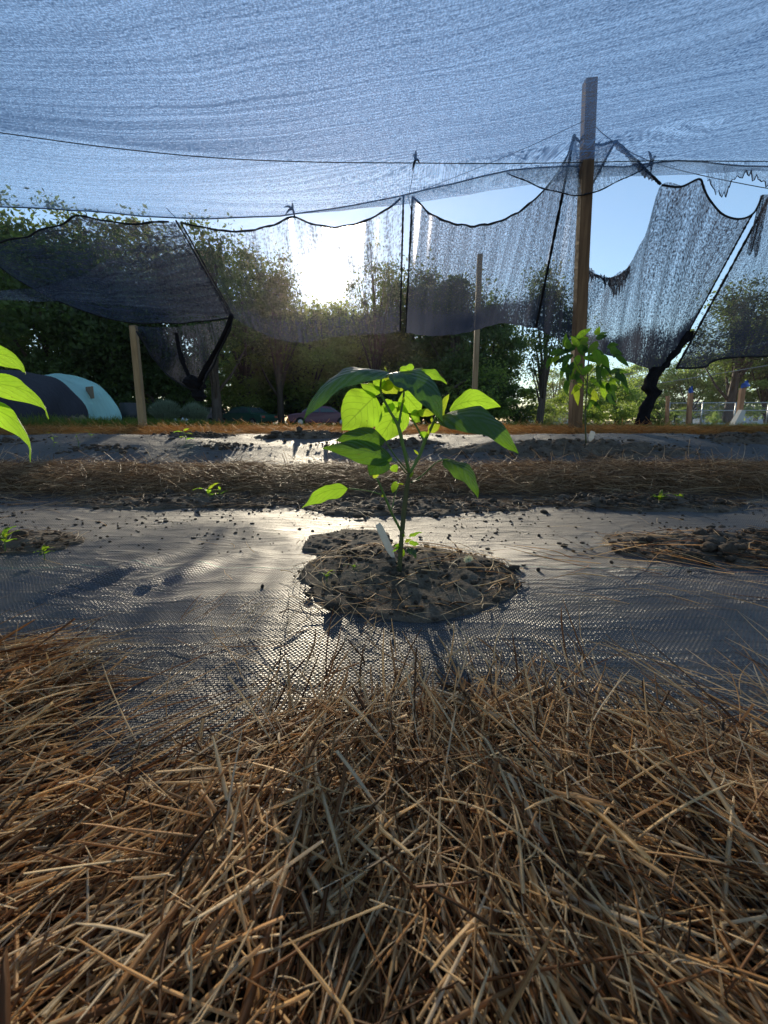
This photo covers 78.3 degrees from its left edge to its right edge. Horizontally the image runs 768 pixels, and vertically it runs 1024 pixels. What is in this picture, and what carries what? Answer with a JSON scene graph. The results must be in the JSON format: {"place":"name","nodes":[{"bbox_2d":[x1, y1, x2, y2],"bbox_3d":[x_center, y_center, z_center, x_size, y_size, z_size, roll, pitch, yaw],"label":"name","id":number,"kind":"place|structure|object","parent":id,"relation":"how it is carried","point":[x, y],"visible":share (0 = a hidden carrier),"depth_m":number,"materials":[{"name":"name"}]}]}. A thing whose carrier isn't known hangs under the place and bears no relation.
{"place":"outdoors","nodes":[
{"label":"outdoors","id":0,"kind":"place"},
{"bbox_2d":[18,411,251,427],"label":"grass","id":1,"kind":"structure","parent":0,"point":[110,421],"depth_m":9.86,"materials":[{"name":"plant"}]},
{"bbox_2d":[0,915,767,1023],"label":"ground under straw","id":2,"kind":"structure","parent":0,"point":[213,1015],"depth_m":0.34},
{"bbox_2d":[0,421,767,512],"bbox_3d":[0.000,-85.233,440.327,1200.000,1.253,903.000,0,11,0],"label":"ground","id":3,"kind":"structure","parent":0,"point":[589,488],"depth_m":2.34,"materials":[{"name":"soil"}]},
{"bbox_2d":[0,199,47,368],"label":"tree","id":4,"kind":"object","parent":3,"relation":"on","point":[6,222],"visible":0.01,"depth_m":25.47,"materials":[{"name":"green plant"}]},
{"bbox_2d":[0,179,56,368],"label":"tree","id":5,"kind":"object","parent":3,"relation":"on","point":[5,231],"visible":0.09,"depth_m":27.09,"materials":[{"name":"green plant"}]},
{"bbox_2d":[0,370,121,422],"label":"hoop tunnel","id":6,"kind":"structure","parent":3,"relation":"on","point":[60,394],"depth_m":16.16,"materials":[{"name":"fabric"}]},
{"bbox_2d":[5,187,121,350],"bbox_3d":[-20.370,-12.703,30.539,10.971,14.933,10.814,-10,15,-42],"label":"tree","id":7,"kind":"object","parent":3,"relation":"on","point":[73,235],"visible":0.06,"depth_m":29.43,"materials":[{"name":"green plant"}]},
{"bbox_2d":[0,210,136,383],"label":"tree","id":8,"kind":"object","parent":3,"relation":"on","point":[44,359],"visible":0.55,"depth_m":21.75,"materials":[{"name":"green plant"}]},
{"bbox_2d":[0,217,170,409],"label":"tree","id":9,"kind":"object","parent":3,"relation":"on","point":[122,356],"visible":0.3,"depth_m":24.32,"materials":[{"name":"green plant"}]},
{"bbox_2d":[46,204,195,338],"bbox_3d":[-18.141,-13.439,34.758,11.903,14.839,10.669,-2,11,-12],"label":"tree","id":10,"kind":"object","parent":3,"relation":"on","point":[129,220],"visible":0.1,"depth_m":31.66,"materials":[{"name":"green plant"}]},
{"bbox_2d":[119,403,136,419],"bbox_3d":[-10.269,-3.934,19.100,0.770,0.950,0.770,0,11,0],"label":"barrel","id":11,"kind":"object","parent":3,"relation":"on","point":[127,409],"visible":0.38,"depth_m":18.74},
{"bbox_2d":[129,325,146,426],"bbox_3d":[-3.775,-2.020,7.247,0.101,1.598,0.102,0,11,0],"label":"wooden post","id":12,"kind":"object","parent":3,"relation":"on","point":[138,378],"visible":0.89,"depth_m":7.20,"materials":[{"name":"wood"}]},
{"bbox_2d":[88,361,208,420],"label":"bush","id":13,"kind":"object","parent":3,"relation":"on","point":[130,399],"visible":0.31,"depth_m":25.89,"materials":[{"name":"green plant"}]},
{"bbox_2d":[147,399,183,420],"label":"shrub","id":14,"kind":"object","parent":3,"relation":"on","point":[165,409],"visible":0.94,"depth_m":16.84,"materials":[{"name":"green plant"}]},
{"bbox_2d":[86,238,247,419],"bbox_3d":[-12.685,-10.170,27.752,9.354,10.696,8.192,1,11,3],"label":"tree","id":15,"kind":"object","parent":3,"relation":"on","point":[171,382],"visible":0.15,"depth_m":26.31,"materials":[{"name":"green plant"}]},
{"bbox_2d":[181,401,209,421],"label":"shrub","id":16,"kind":"object","parent":3,"relation":"on","point":[194,410],"visible":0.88,"depth_m":17.86,"materials":[{"name":"green plant"}]},
{"bbox_2d":[139,209,276,422],"bbox_3d":[-8.950,-9.297,23.419,7.031,10.527,6.931,4,12,18],"label":"tree","id":17,"kind":"object","parent":3,"relation":"on","point":[216,389],"visible":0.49,"depth_m":23.14,"materials":[{"name":"green plant"}]},
{"bbox_2d":[202,339,276,412],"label":"bush","id":18,"kind":"object","parent":3,"relation":"on","point":[240,400],"visible":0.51,"depth_m":31.34,"materials":[{"name":"green plant"}]},
{"bbox_2d":[223,406,277,424],"bbox_3d":[-8.850,-6.144,30.379,4.023,1.287,1.593,6,13,29],"label":"parked car","id":19,"kind":"object","parent":3,"relation":"on","point":[249,414],"visible":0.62,"depth_m":29.62,"materials":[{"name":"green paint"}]},
{"bbox_2d":[206,241,300,404],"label":"tree","id":20,"kind":"object","parent":3,"relation":"on","point":[244,369],"visible":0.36,"depth_m":30.94,"materials":[{"name":"green plant"}]},
{"bbox_2d":[222,361,308,423],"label":"bush","id":21,"kind":"object","parent":3,"relation":"on","point":[261,404],"visible":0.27,"depth_m":33.41,"materials":[{"name":"green plant"}]},
{"bbox_2d":[231,242,326,423],"bbox_3d":[-6.682,-11.354,31.447,6.586,11.769,6.681,-9,14,-39],"label":"tree","id":22,"kind":"object","parent":3,"relation":"on","point":[279,372],"visible":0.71,"depth_m":30.52,"materials":[{"name":"green plant"}]},
{"bbox_2d":[231,324,328,424],"bbox_3d":[-6.517,-10.519,36.319,9.754,8.278,9.056,7,13,33],"label":"bush","id":23,"kind":"object","parent":3,"relation":"on","point":[309,381],"visible":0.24,"depth_m":33.03,"materials":[{"name":"green plant"}]},
{"bbox_2d":[229,295,360,425],"bbox_3d":[-5.203,-10.590,33.627,11.218,9.520,10.416,-6,13,-30],"label":"bush","id":24,"kind":"object","parent":3,"relation":"on","point":[328,352],"visible":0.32,"depth_m":32.99,"materials":[{"name":"green plant"}]},
{"bbox_2d":[255,370,336,424],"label":"bush","id":25,"kind":"object","parent":3,"relation":"on","point":[292,403],"visible":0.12,"depth_m":34.32,"materials":[{"name":"green plant"}]},
{"bbox_2d":[287,406,341,424],"bbox_3d":[-3.937,-5.967,29.399,4.023,1.287,1.593,-2,11,-8],"label":"parked car","id":26,"kind":"object","parent":3,"relation":"on","point":[324,414],"visible":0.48,"depth_m":28.69,"materials":[{"name":"red paint"}]},
{"bbox_2d":[264,313,364,425],"bbox_3d":[-4.061,-10.607,35.727,10.277,8.722,9.542,-6,12,-27],"label":"bush","id":27,"kind":"object","parent":3,"relation":"on","point":[328,366],"visible":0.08,"depth_m":33.65,"materials":[{"name":"green plant"}]},
{"bbox_2d":[283,367,359,423],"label":"bush","id":28,"kind":"object","parent":3,"relation":"on","point":[338,408],"visible":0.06,"depth_m":33.04,"materials":[{"name":"green plant"}]},
{"bbox_2d":[286,296,382,403],"bbox_3d":[-2.516,-11.937,38.309,12.343,10.475,11.460,6,13,29],"label":"bush","id":29,"kind":"object","parent":3,"relation":"on","point":[338,343],"visible":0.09,"depth_m":34.81,"materials":[{"name":"green plant"}]},
{"bbox_2d":[289,310,395,407],"bbox_3d":[-2.625,-10.341,34.847,9.292,8.493,10.007,0,11,2],"label":"bush","id":30,"kind":"object","parent":3,"relation":"on","point":[349,351],"visible":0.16,"depth_m":32.79,"materials":[{"name":"green plant"}]},
{"bbox_2d":[341,228,405,370],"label":"tree","id":31,"kind":"object","parent":3,"relation":"on","point":[376,347],"visible":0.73,"depth_m":29.05,"materials":[{"name":"green plant"}]},
{"bbox_2d":[344,255,417,359],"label":"tree","id":32,"kind":"object","parent":3,"relation":"on","point":[398,277],"visible":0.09,"depth_m":32.02,"materials":[{"name":"green plant"}]},
{"bbox_2d":[0,489,767,920],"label":"landscape fabric","id":33,"kind":"object","parent":3,"relation":"on","point":[120,583],"visible":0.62,"depth_m":0.87,"materials":[{"name":"fabric"}]},
{"bbox_2d":[0,345,48,461],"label":"pepper plant","id":34,"kind":"object","parent":33,"relation":"on","point":[13,388],"visible":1,"depth_m":1.04,"materials":[{"name":"green plant"}]},
{"bbox_2d":[0,527,108,553],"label":"soil patch","id":35,"kind":"object","parent":33,"relation":"on","point":[23,541],"visible":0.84,"depth_m":1.30,"materials":[{"name":"soil"}]},
{"bbox_2d":[55,488,318,509],"bbox_3d":[-0.743,-0.060,1.930,1.110,0.054,0.353,0,11,0],"label":"soil patch","id":36,"kind":"object","parent":33,"relation":"on","point":[160,501],"visible":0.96,"depth_m":1.86,"materials":[{"name":"soil"}]},
{"bbox_2d":[296,525,394,559],"bbox_3d":[-0.101,0.082,1.314,0.277,0.032,0.357,0,11,0],"label":"soil patch","id":37,"kind":"object","parent":33,"relation":"on","point":[317,544],"visible":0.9,"depth_m":1.32,"materials":[{"name":"soil"}]},
{"bbox_2d":[0,596,767,1023],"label":"straw mulch","id":38,"kind":"object","parent":33,"relation":"on","point":[50,856],"visible":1,"depth_m":0.37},
{"bbox_2d":[0,504,767,655],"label":"loose straw","id":39,"kind":"object","parent":33,"relation":"on","point":[478,562],"visible":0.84,"depth_m":1.00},
{"bbox_2d":[0,433,767,553],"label":"soil crumbs","id":40,"kind":"object","parent":33,"relation":"on","point":[448,537],"visible":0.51,"depth_m":1.64,"materials":[{"name":"soil"}]},
{"bbox_2d":[261,536,539,632],"bbox_3d":[0.058,0.131,1.078,0.534,0.044,0.578,10,15,42],"label":"soil patch","id":41,"kind":"object","parent":33,"relation":"on","point":[431,583],"visible":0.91,"depth_m":0.99,"materials":[{"name":"soil"}]},
{"bbox_2d":[376,523,394,556],"bbox_3d":[0.003,0.072,1.149,0.048,0.091,0.008,3,12,17],"label":"plant tag","id":42,"kind":"object","parent":41,"relation":"in","point":[384,538],"visible":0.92,"depth_m":1.15,"materials":[{"name":"plastic"}]},
{"bbox_2d":[302,364,518,571],"bbox_3d":[0.049,-0.084,1.033,0.433,0.467,0.241,0,11,0],"label":"pepper plant","id":43,"kind":"object","parent":41,"relation":"on","point":[363,414],"visible":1,"depth_m":0.97,"materials":[{"name":"green plant"}]},
{"bbox_2d":[289,494,558,518],"bbox_3d":[0.147,-0.032,1.820,1.032,0.049,0.405,0,11,0],"label":"soil patch","id":44,"kind":"object","parent":33,"relation":"on","point":[378,506],"visible":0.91,"depth_m":1.77,"materials":[{"name":"soil"}]},
{"bbox_2d":[522,491,761,512],"bbox_3d":[1.024,-0.056,1.912,0.916,0.058,0.407,0,11,0],"label":"soil patch","id":45,"kind":"object","parent":33,"relation":"on","point":[645,502],"visible":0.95,"depth_m":1.82,"materials":[{"name":"soil"}]},
{"bbox_2d":[561,525,767,572],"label":"soil patch","id":46,"kind":"object","parent":33,"relation":"on","point":[717,544],"visible":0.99,"depth_m":1.22,"materials":[{"name":"soil"}]},
{"bbox_2d":[0,433,767,474],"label":"landscape fabric","id":47,"kind":"object","parent":3,"relation":"on","point":[278,445],"visible":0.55,"depth_m":2.91,"materials":[{"name":"fabric"}]},
{"bbox_2d":[55,443,153,455],"bbox_3d":[-1.744,-0.392,2.923,0.693,0.081,0.309,0,11,0],"label":"soil patch","id":48,"kind":"object","parent":47,"relation":"on","point":[102,449],"visible":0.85,"depth_m":2.89,"materials":[{"name":"soil"}]},
{"bbox_2d":[143,431,235,437],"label":"soil patch","id":49,"kind":"object","parent":47,"relation":"on","point":[207,434],"visible":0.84,"depth_m":3.33,"materials":[{"name":"soil"}]},
{"bbox_2d":[166,441,273,450],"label":"soil patch","id":50,"kind":"object","parent":47,"relation":"on","point":[219,445],"visible":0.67,"depth_m":2.94,"materials":[{"name":"soil"}]},
{"bbox_2d":[253,426,343,439],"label":"soil patch","id":51,"kind":"object","parent":47,"relation":"on","point":[299,433],"visible":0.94,"depth_m":3.32,"materials":[{"name":"soil"}]},
{"bbox_2d":[309,437,446,448],"bbox_3d":[-0.043,-0.429,3.014,1.160,0.101,0.392,0,11,0],"label":"soil patch","id":52,"kind":"object","parent":47,"relation":"on","point":[408,442],"visible":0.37,"depth_m":2.97,"materials":[{"name":"soil"}]},
{"bbox_2d":[434,438,706,461],"bbox_3d":[1.168,-0.384,2.903,2.039,0.143,0.618,0,11,0],"label":"soil patch","id":53,"kind":"object","parent":47,"relation":"on","point":[544,448],"visible":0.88,"depth_m":2.82,"materials":[{"name":"soil"}]},
{"bbox_2d":[546,326,628,442],"bbox_3d":[1.262,-0.768,2.863,0.581,0.710,0.282,0,11,0],"label":"pepper plant","id":54,"kind":"object","parent":53,"relation":"on","point":[598,357],"visible":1,"depth_m":2.84,"materials":[{"name":"green plant"}]},
{"bbox_2d":[683,431,767,445],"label":"soil patch","id":55,"kind":"object","parent":47,"relation":"on","point":[745,438],"visible":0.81,"depth_m":3.05,"materials":[{"name":"soil"}]},
{"bbox_2d":[0,417,767,434],"bbox_3d":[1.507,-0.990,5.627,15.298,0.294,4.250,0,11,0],"label":"straw mulch","id":56,"kind":"object","parent":3,"relation":"on","point":[510,428],"visible":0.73,"depth_m":4.07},
{"bbox_2d":[349,328,434,403],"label":"bush","id":57,"kind":"object","parent":3,"relation":"on","point":[399,364],"visible":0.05,"depth_m":31.24,"materials":[{"name":"green plant"}]},
{"bbox_2d":[346,248,470,424],"bbox_3d":[2.503,-11.189,31.177,9.330,11.500,7.767,-7,13,-33],"label":"tree","id":58,"kind":"object","parent":3,"relation":"on","point":[398,344],"visible":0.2,"depth_m":30.08,"materials":[{"name":"green plant"}]},
{"bbox_2d":[376,353,468,423],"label":"bush","id":59,"kind":"object","parent":3,"relation":"on","point":[417,361],"visible":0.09,"depth_m":27.17,"materials":[{"name":"green plant"}]},
{"bbox_2d":[114,417,767,426],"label":"grass","id":60,"kind":"structure","parent":3,"relation":"on","point":[522,423],"depth_m":15.69,"materials":[{"name":"plant"}]},
{"bbox_2d":[385,354,522,423],"bbox_3d":[3.868,-6.744,27.031,7.727,4.480,6.220,1,11,7],"label":"bush","id":61,"kind":"object","parent":3,"relation":"on","point":[459,376],"visible":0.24,"depth_m":25.91,"materials":[{"name":"green plant"}]},
{"bbox_2d":[399,264,527,396],"bbox_3d":[4.710,-9.746,28.427,7.533,9.571,6.598,4,12,21],"label":"tree","id":62,"kind":"object","parent":3,"relation":"on","point":[453,350],"visible":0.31,"depth_m":27.41,"materials":[{"name":"green plant"}]},
{"bbox_2d":[472,255,482,389],"bbox_3d":[1.532,-2.753,7.817,0.091,2.803,0.088,0,11,0],"label":"wooden post","id":63,"kind":"object","parent":3,"relation":"on","point":[475,359],"visible":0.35,"depth_m":7.80,"materials":[{"name":"wood"}]},
{"bbox_2d":[441,357,539,421],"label":"bush","id":64,"kind":"object","parent":3,"relation":"on","point":[504,412],"visible":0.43,"depth_m":25.31,"materials":[{"name":"green plant"}]},
{"bbox_2d":[455,285,541,401],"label":"tree","id":65,"kind":"object","parent":3,"relation":"on","point":[516,367],"visible":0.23,"depth_m":27.65,"materials":[{"name":"green plant"}]},
{"bbox_2d":[489,382,555,424],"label":"bush","id":66,"kind":"object","parent":3,"relation":"on","point":[527,411],"visible":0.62,"depth_m":25.99,"materials":[{"name":"green plant"}]},
{"bbox_2d":[524,366,568,418],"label":"tree","id":67,"kind":"object","parent":3,"relation":"on","point":[552,384],"visible":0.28,"depth_m":57.58,"materials":[{"name":"green plant"}]},
{"bbox_2d":[497,257,599,424],"bbox_3d":[7.739,-8.083,23.145,4.864,8.092,4.795,-8,14,-36],"label":"tree","id":68,"kind":"object","parent":3,"relation":"on","point":[543,371],"visible":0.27,"depth_m":22.95,"materials":[{"name":"green plant"}]},
{"bbox_2d":[531,399,566,424],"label":"bush","id":69,"kind":"object","parent":3,"relation":"on","point":[548,417],"visible":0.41,"depth_m":38.72,"materials":[{"name":"green plant"}]},
{"bbox_2d":[568,76,597,433],"bbox_3d":[1.692,-2.069,4.027,0.188,2.802,0.099,0,11,0],"label":"wooden post","id":70,"kind":"object","parent":3,"relation":"on","point":[581,266],"visible":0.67,"depth_m":3.96,"materials":[{"name":"wood"}]},
{"bbox_2d":[0,0,767,219],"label":"overhead shade net","id":71,"kind":"object","parent":70,"relation":"attached to","point":[546,150],"visible":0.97,"depth_m":2.87,"materials":[{"name":"fabric"}]},
{"bbox_2d":[0,215,230,323],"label":"shade net","id":72,"kind":"object","parent":71,"relation":"hanging from","point":[115,248],"visible":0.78,"depth_m":5.40,"materials":[{"name":"fabric"}]},
{"bbox_2d":[0,220,232,316],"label":"shade net","id":73,"kind":"object","parent":72,"relation":"attached to","point":[213,299],"visible":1,"depth_m":5.56,"materials":[{"name":"fabric"}]},
{"bbox_2d":[135,319,232,389],"bbox_3d":[-2.760,-2.219,6.707,2.031,0.955,0.277,6,13,29],"label":"shade net","id":74,"kind":"object","parent":73,"relation":"hanging from","point":[174,369],"visible":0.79,"depth_m":6.82,"materials":[{"name":"fabric"}]},
{"bbox_2d":[174,332,189,375],"bbox_3d":[-2.880,-2.208,6.737,0.270,0.697,0.084,5,12,26],"label":"net bundle","id":75,"kind":"object","parent":74,"relation":"attached to","point":[182,359],"visible":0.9,"depth_m":6.72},
{"bbox_2d":[182,375,206,400],"bbox_3d":[-2.729,-1.782,6.781,0.336,0.371,0.323,0,11,0],"label":"net bundle","id":76,"kind":"object","parent":74,"relation":"attached to","point":[192,383],"visible":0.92,"depth_m":6.71,"materials":[{"name":"fabric"}]},
{"bbox_2d":[197,314,233,382],"bbox_3d":[-2.293,-2.183,6.384,0.973,0.820,0.113,8,14,36],"label":"net bundle","id":77,"kind":"object","parent":74,"relation":"attached to","point":[207,365],"visible":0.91,"depth_m":6.36,"materials":[{"name":"fabric"}]},
{"bbox_2d":[178,222,234,318],"bbox_3d":[-1.985,-2.663,5.336,0.081,0.648,1.312,1,11,4],"label":"shade net","id":78,"kind":"object","parent":71,"relation":"hanging from","point":[205,269],"visible":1,"depth_m":5.25,"materials":[{"name":"fabric"}]},
{"bbox_2d":[182,196,404,342],"bbox_3d":[-0.861,-2.487,5.152,2.377,1.036,1.307,2,11,11],"label":"shade net","id":79,"kind":"object","parent":71,"relation":"hanging from","point":[331,324],"visible":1,"depth_m":5.35,"materials":[{"name":"fabric"}]},
{"bbox_2d":[405,134,574,335],"bbox_3d":[0.968,-2.599,4.755,1.454,1.353,1.515,0,11,0],"label":"shade net","id":80,"kind":"object","parent":71,"relation":"hanging from","point":[516,310],"visible":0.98,"depth_m":4.80,"materials":[{"name":"fabric"}]},
{"bbox_2d":[535,136,578,341],"bbox_3d":[1.755,-2.385,4.570,0.292,1.710,1.099,1,11,6],"label":"shade net","id":81,"kind":"object","parent":71,"relation":"hanging from","point":[548,306],"visible":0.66,"depth_m":4.59,"materials":[{"name":"fabric"}]},
{"bbox_2d":[506,163,654,195],"bbox_3d":[1.653,-2.765,3.901,1.271,0.325,0.162,0,11,-1],"label":"shade net","id":82,"kind":"object","parent":71,"relation":"hanging from","point":[578,185],"visible":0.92,"depth_m":3.90,"materials":[{"name":"fabric"}]},
{"bbox_2d":[705,165,767,197],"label":"shade net","id":83,"kind":"object","parent":71,"relation":"hanging from","point":[725,192],"visible":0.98,"depth_m":3.99,"materials":[{"name":"fabric"}]},
{"bbox_2d":[0,132,767,163],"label":"support cable","id":84,"kind":"object","parent":70,"relation":"attached to","point":[373,162],"visible":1,"depth_m":3.71,"materials":[{"name":"metal"}]},
{"bbox_2d":[574,137,614,181],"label":"shade net","id":85,"kind":"object","parent":70,"relation":"attached to","point":[596,160],"visible":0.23,"depth_m":3.92,"materials":[{"name":"fabric"}]},
{"bbox_2d":[597,128,767,188],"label":"cord","id":86,"kind":"object","parent":70,"relation":"attached to","point":[696,174],"visible":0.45,"depth_m":4.06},
{"bbox_2d":[614,139,661,184],"bbox_3d":[2.129,-2.922,3.940,0.441,0.326,0.034,-1,11,-4],"label":"shade net","id":87,"kind":"object","parent":86,"relation":"hanging from","point":[654,178],"visible":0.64,"depth_m":3.95,"materials":[{"name":"fabric"}]},
{"bbox_2d":[586,180,752,368],"bbox_3d":[2.492,-2.157,4.421,1.550,1.553,0.532,0,11,0],"label":"shade net","id":88,"kind":"object","parent":86,"relation":"hanging from","point":[658,349],"visible":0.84,"depth_m":4.43,"materials":[{"name":"fabric"}]},
{"bbox_2d":[589,265,630,297],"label":"shade net","id":89,"kind":"object","parent":88,"relation":"attached to","point":[615,283],"visible":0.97,"depth_m":4.16,"materials":[{"name":"fabric"}]},
{"bbox_2d":[634,366,665,424],"bbox_3d":[2.745,-1.195,4.864,0.274,0.578,0.172,0,11,0],"label":"net bundle","id":90,"kind":"object","parent":88,"relation":"hanging from","point":[651,389],"visible":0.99,"depth_m":4.82,"materials":[{"name":"fabric"}]},
{"bbox_2d":[662,331,693,367],"bbox_3d":[2.945,-1.635,4.756,0.295,0.352,0.110,0,11,0],"label":"net bundle","id":91,"kind":"object","parent":88,"relation":"attached to","point":[684,341],"visible":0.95,"depth_m":4.72,"materials":[{"name":"fabric"}]},
{"bbox_2d":[661,178,761,219],"bbox_3d":[2.843,-2.725,4.100,0.944,0.309,0.056,-1,11,-5],"label":"cord","id":92,"kind":"object","parent":88,"relation":"attached to","point":[709,199],"visible":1,"depth_m":4.11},
{"bbox_2d":[746,194,767,257],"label":"shade net","id":93,"kind":"object","parent":92,"relation":"hanging from","point":[754,240],"visible":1,"depth_m":4.17,"materials":[{"name":"fabric"}]},
{"bbox_2d":[676,203,767,368],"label":"shade net","id":94,"kind":"object","parent":86,"relation":"hanging from","point":[708,344],"visible":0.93,"depth_m":4.74,"materials":[{"name":"fabric"}]},
{"bbox_2d":[549,370,638,424],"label":"bush","id":95,"kind":"object","parent":3,"relation":"on","point":[595,415],"visible":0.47,"depth_m":24.78,"materials":[{"name":"green plant"}]},
{"bbox_2d":[583,359,644,422],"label":"tree","id":96,"kind":"object","parent":3,"relation":"on","point":[594,374],"visible":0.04,"depth_m":42.91,"materials":[{"name":"green plant"}]},
{"bbox_2d":[587,376,664,423],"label":"bush","id":97,"kind":"object","parent":3,"relation":"on","point":[616,413],"visible":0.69,"depth_m":24.76,"materials":[{"name":"green plant"}]},
{"bbox_2d":[621,364,701,419],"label":"tree","id":98,"kind":"object","parent":3,"relation":"on","point":[635,367],"visible":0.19,"depth_m":47.31,"materials":[{"name":"green plant"}]},
{"bbox_2d":[650,401,677,424],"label":"bush","id":99,"kind":"object","parent":3,"relation":"on","point":[659,418],"visible":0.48,"depth_m":27.24,"materials":[{"name":"green plant"}]},
{"bbox_2d":[686,392,693,424],"bbox_3d":[13.306,-4.442,20.529,0.242,1.494,0.170,0,11,0],"label":"fence post","id":100,"kind":"object","parent":3,"relation":"on","point":[689,407],"visible":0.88,"depth_m":20.47,"materials":[{"name":"brown wood"}]},
{"bbox_2d":[659,347,725,422],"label":"tree","id":101,"kind":"object","parent":3,"relation":"on","point":[678,384],"visible":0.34,"depth_m":44.60,"materials":[{"name":"green plant"}]},
{"bbox_2d":[669,402,767,425],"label":"metal fence","id":102,"kind":"object","parent":3,"relation":"on","point":[728,410],"visible":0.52,"depth_m":21.51,"materials":[{"name":"metal"}]},
{"bbox_2d":[672,267,767,425],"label":"tree","id":103,"kind":"object","parent":3,"relation":"on","point":[730,395],"visible":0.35,"depth_m":36.13,"materials":[{"name":"green plant"}]},
{"bbox_2d":[676,336,767,421],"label":"tree","id":104,"kind":"object","parent":3,"relation":"on","point":[707,395],"visible":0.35,"depth_m":41.06,"materials":[{"name":"green plant"}]},
{"bbox_2d":[719,301,767,422],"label":"tree","id":105,"kind":"object","parent":3,"relation":"on","point":[763,384],"visible":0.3,"depth_m":38.03,"materials":[{"name":"green plant"}]},
{"bbox_2d":[745,300,767,391],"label":"tree","id":106,"kind":"object","parent":3,"relation":"on","point":[759,377],"visible":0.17,"depth_m":37.97,"materials":[{"name":"green plant"}]},
{"bbox_2d":[0,0,767,420],"label":"sky","id":107,"kind":"structure","parent":0,"point":[621,212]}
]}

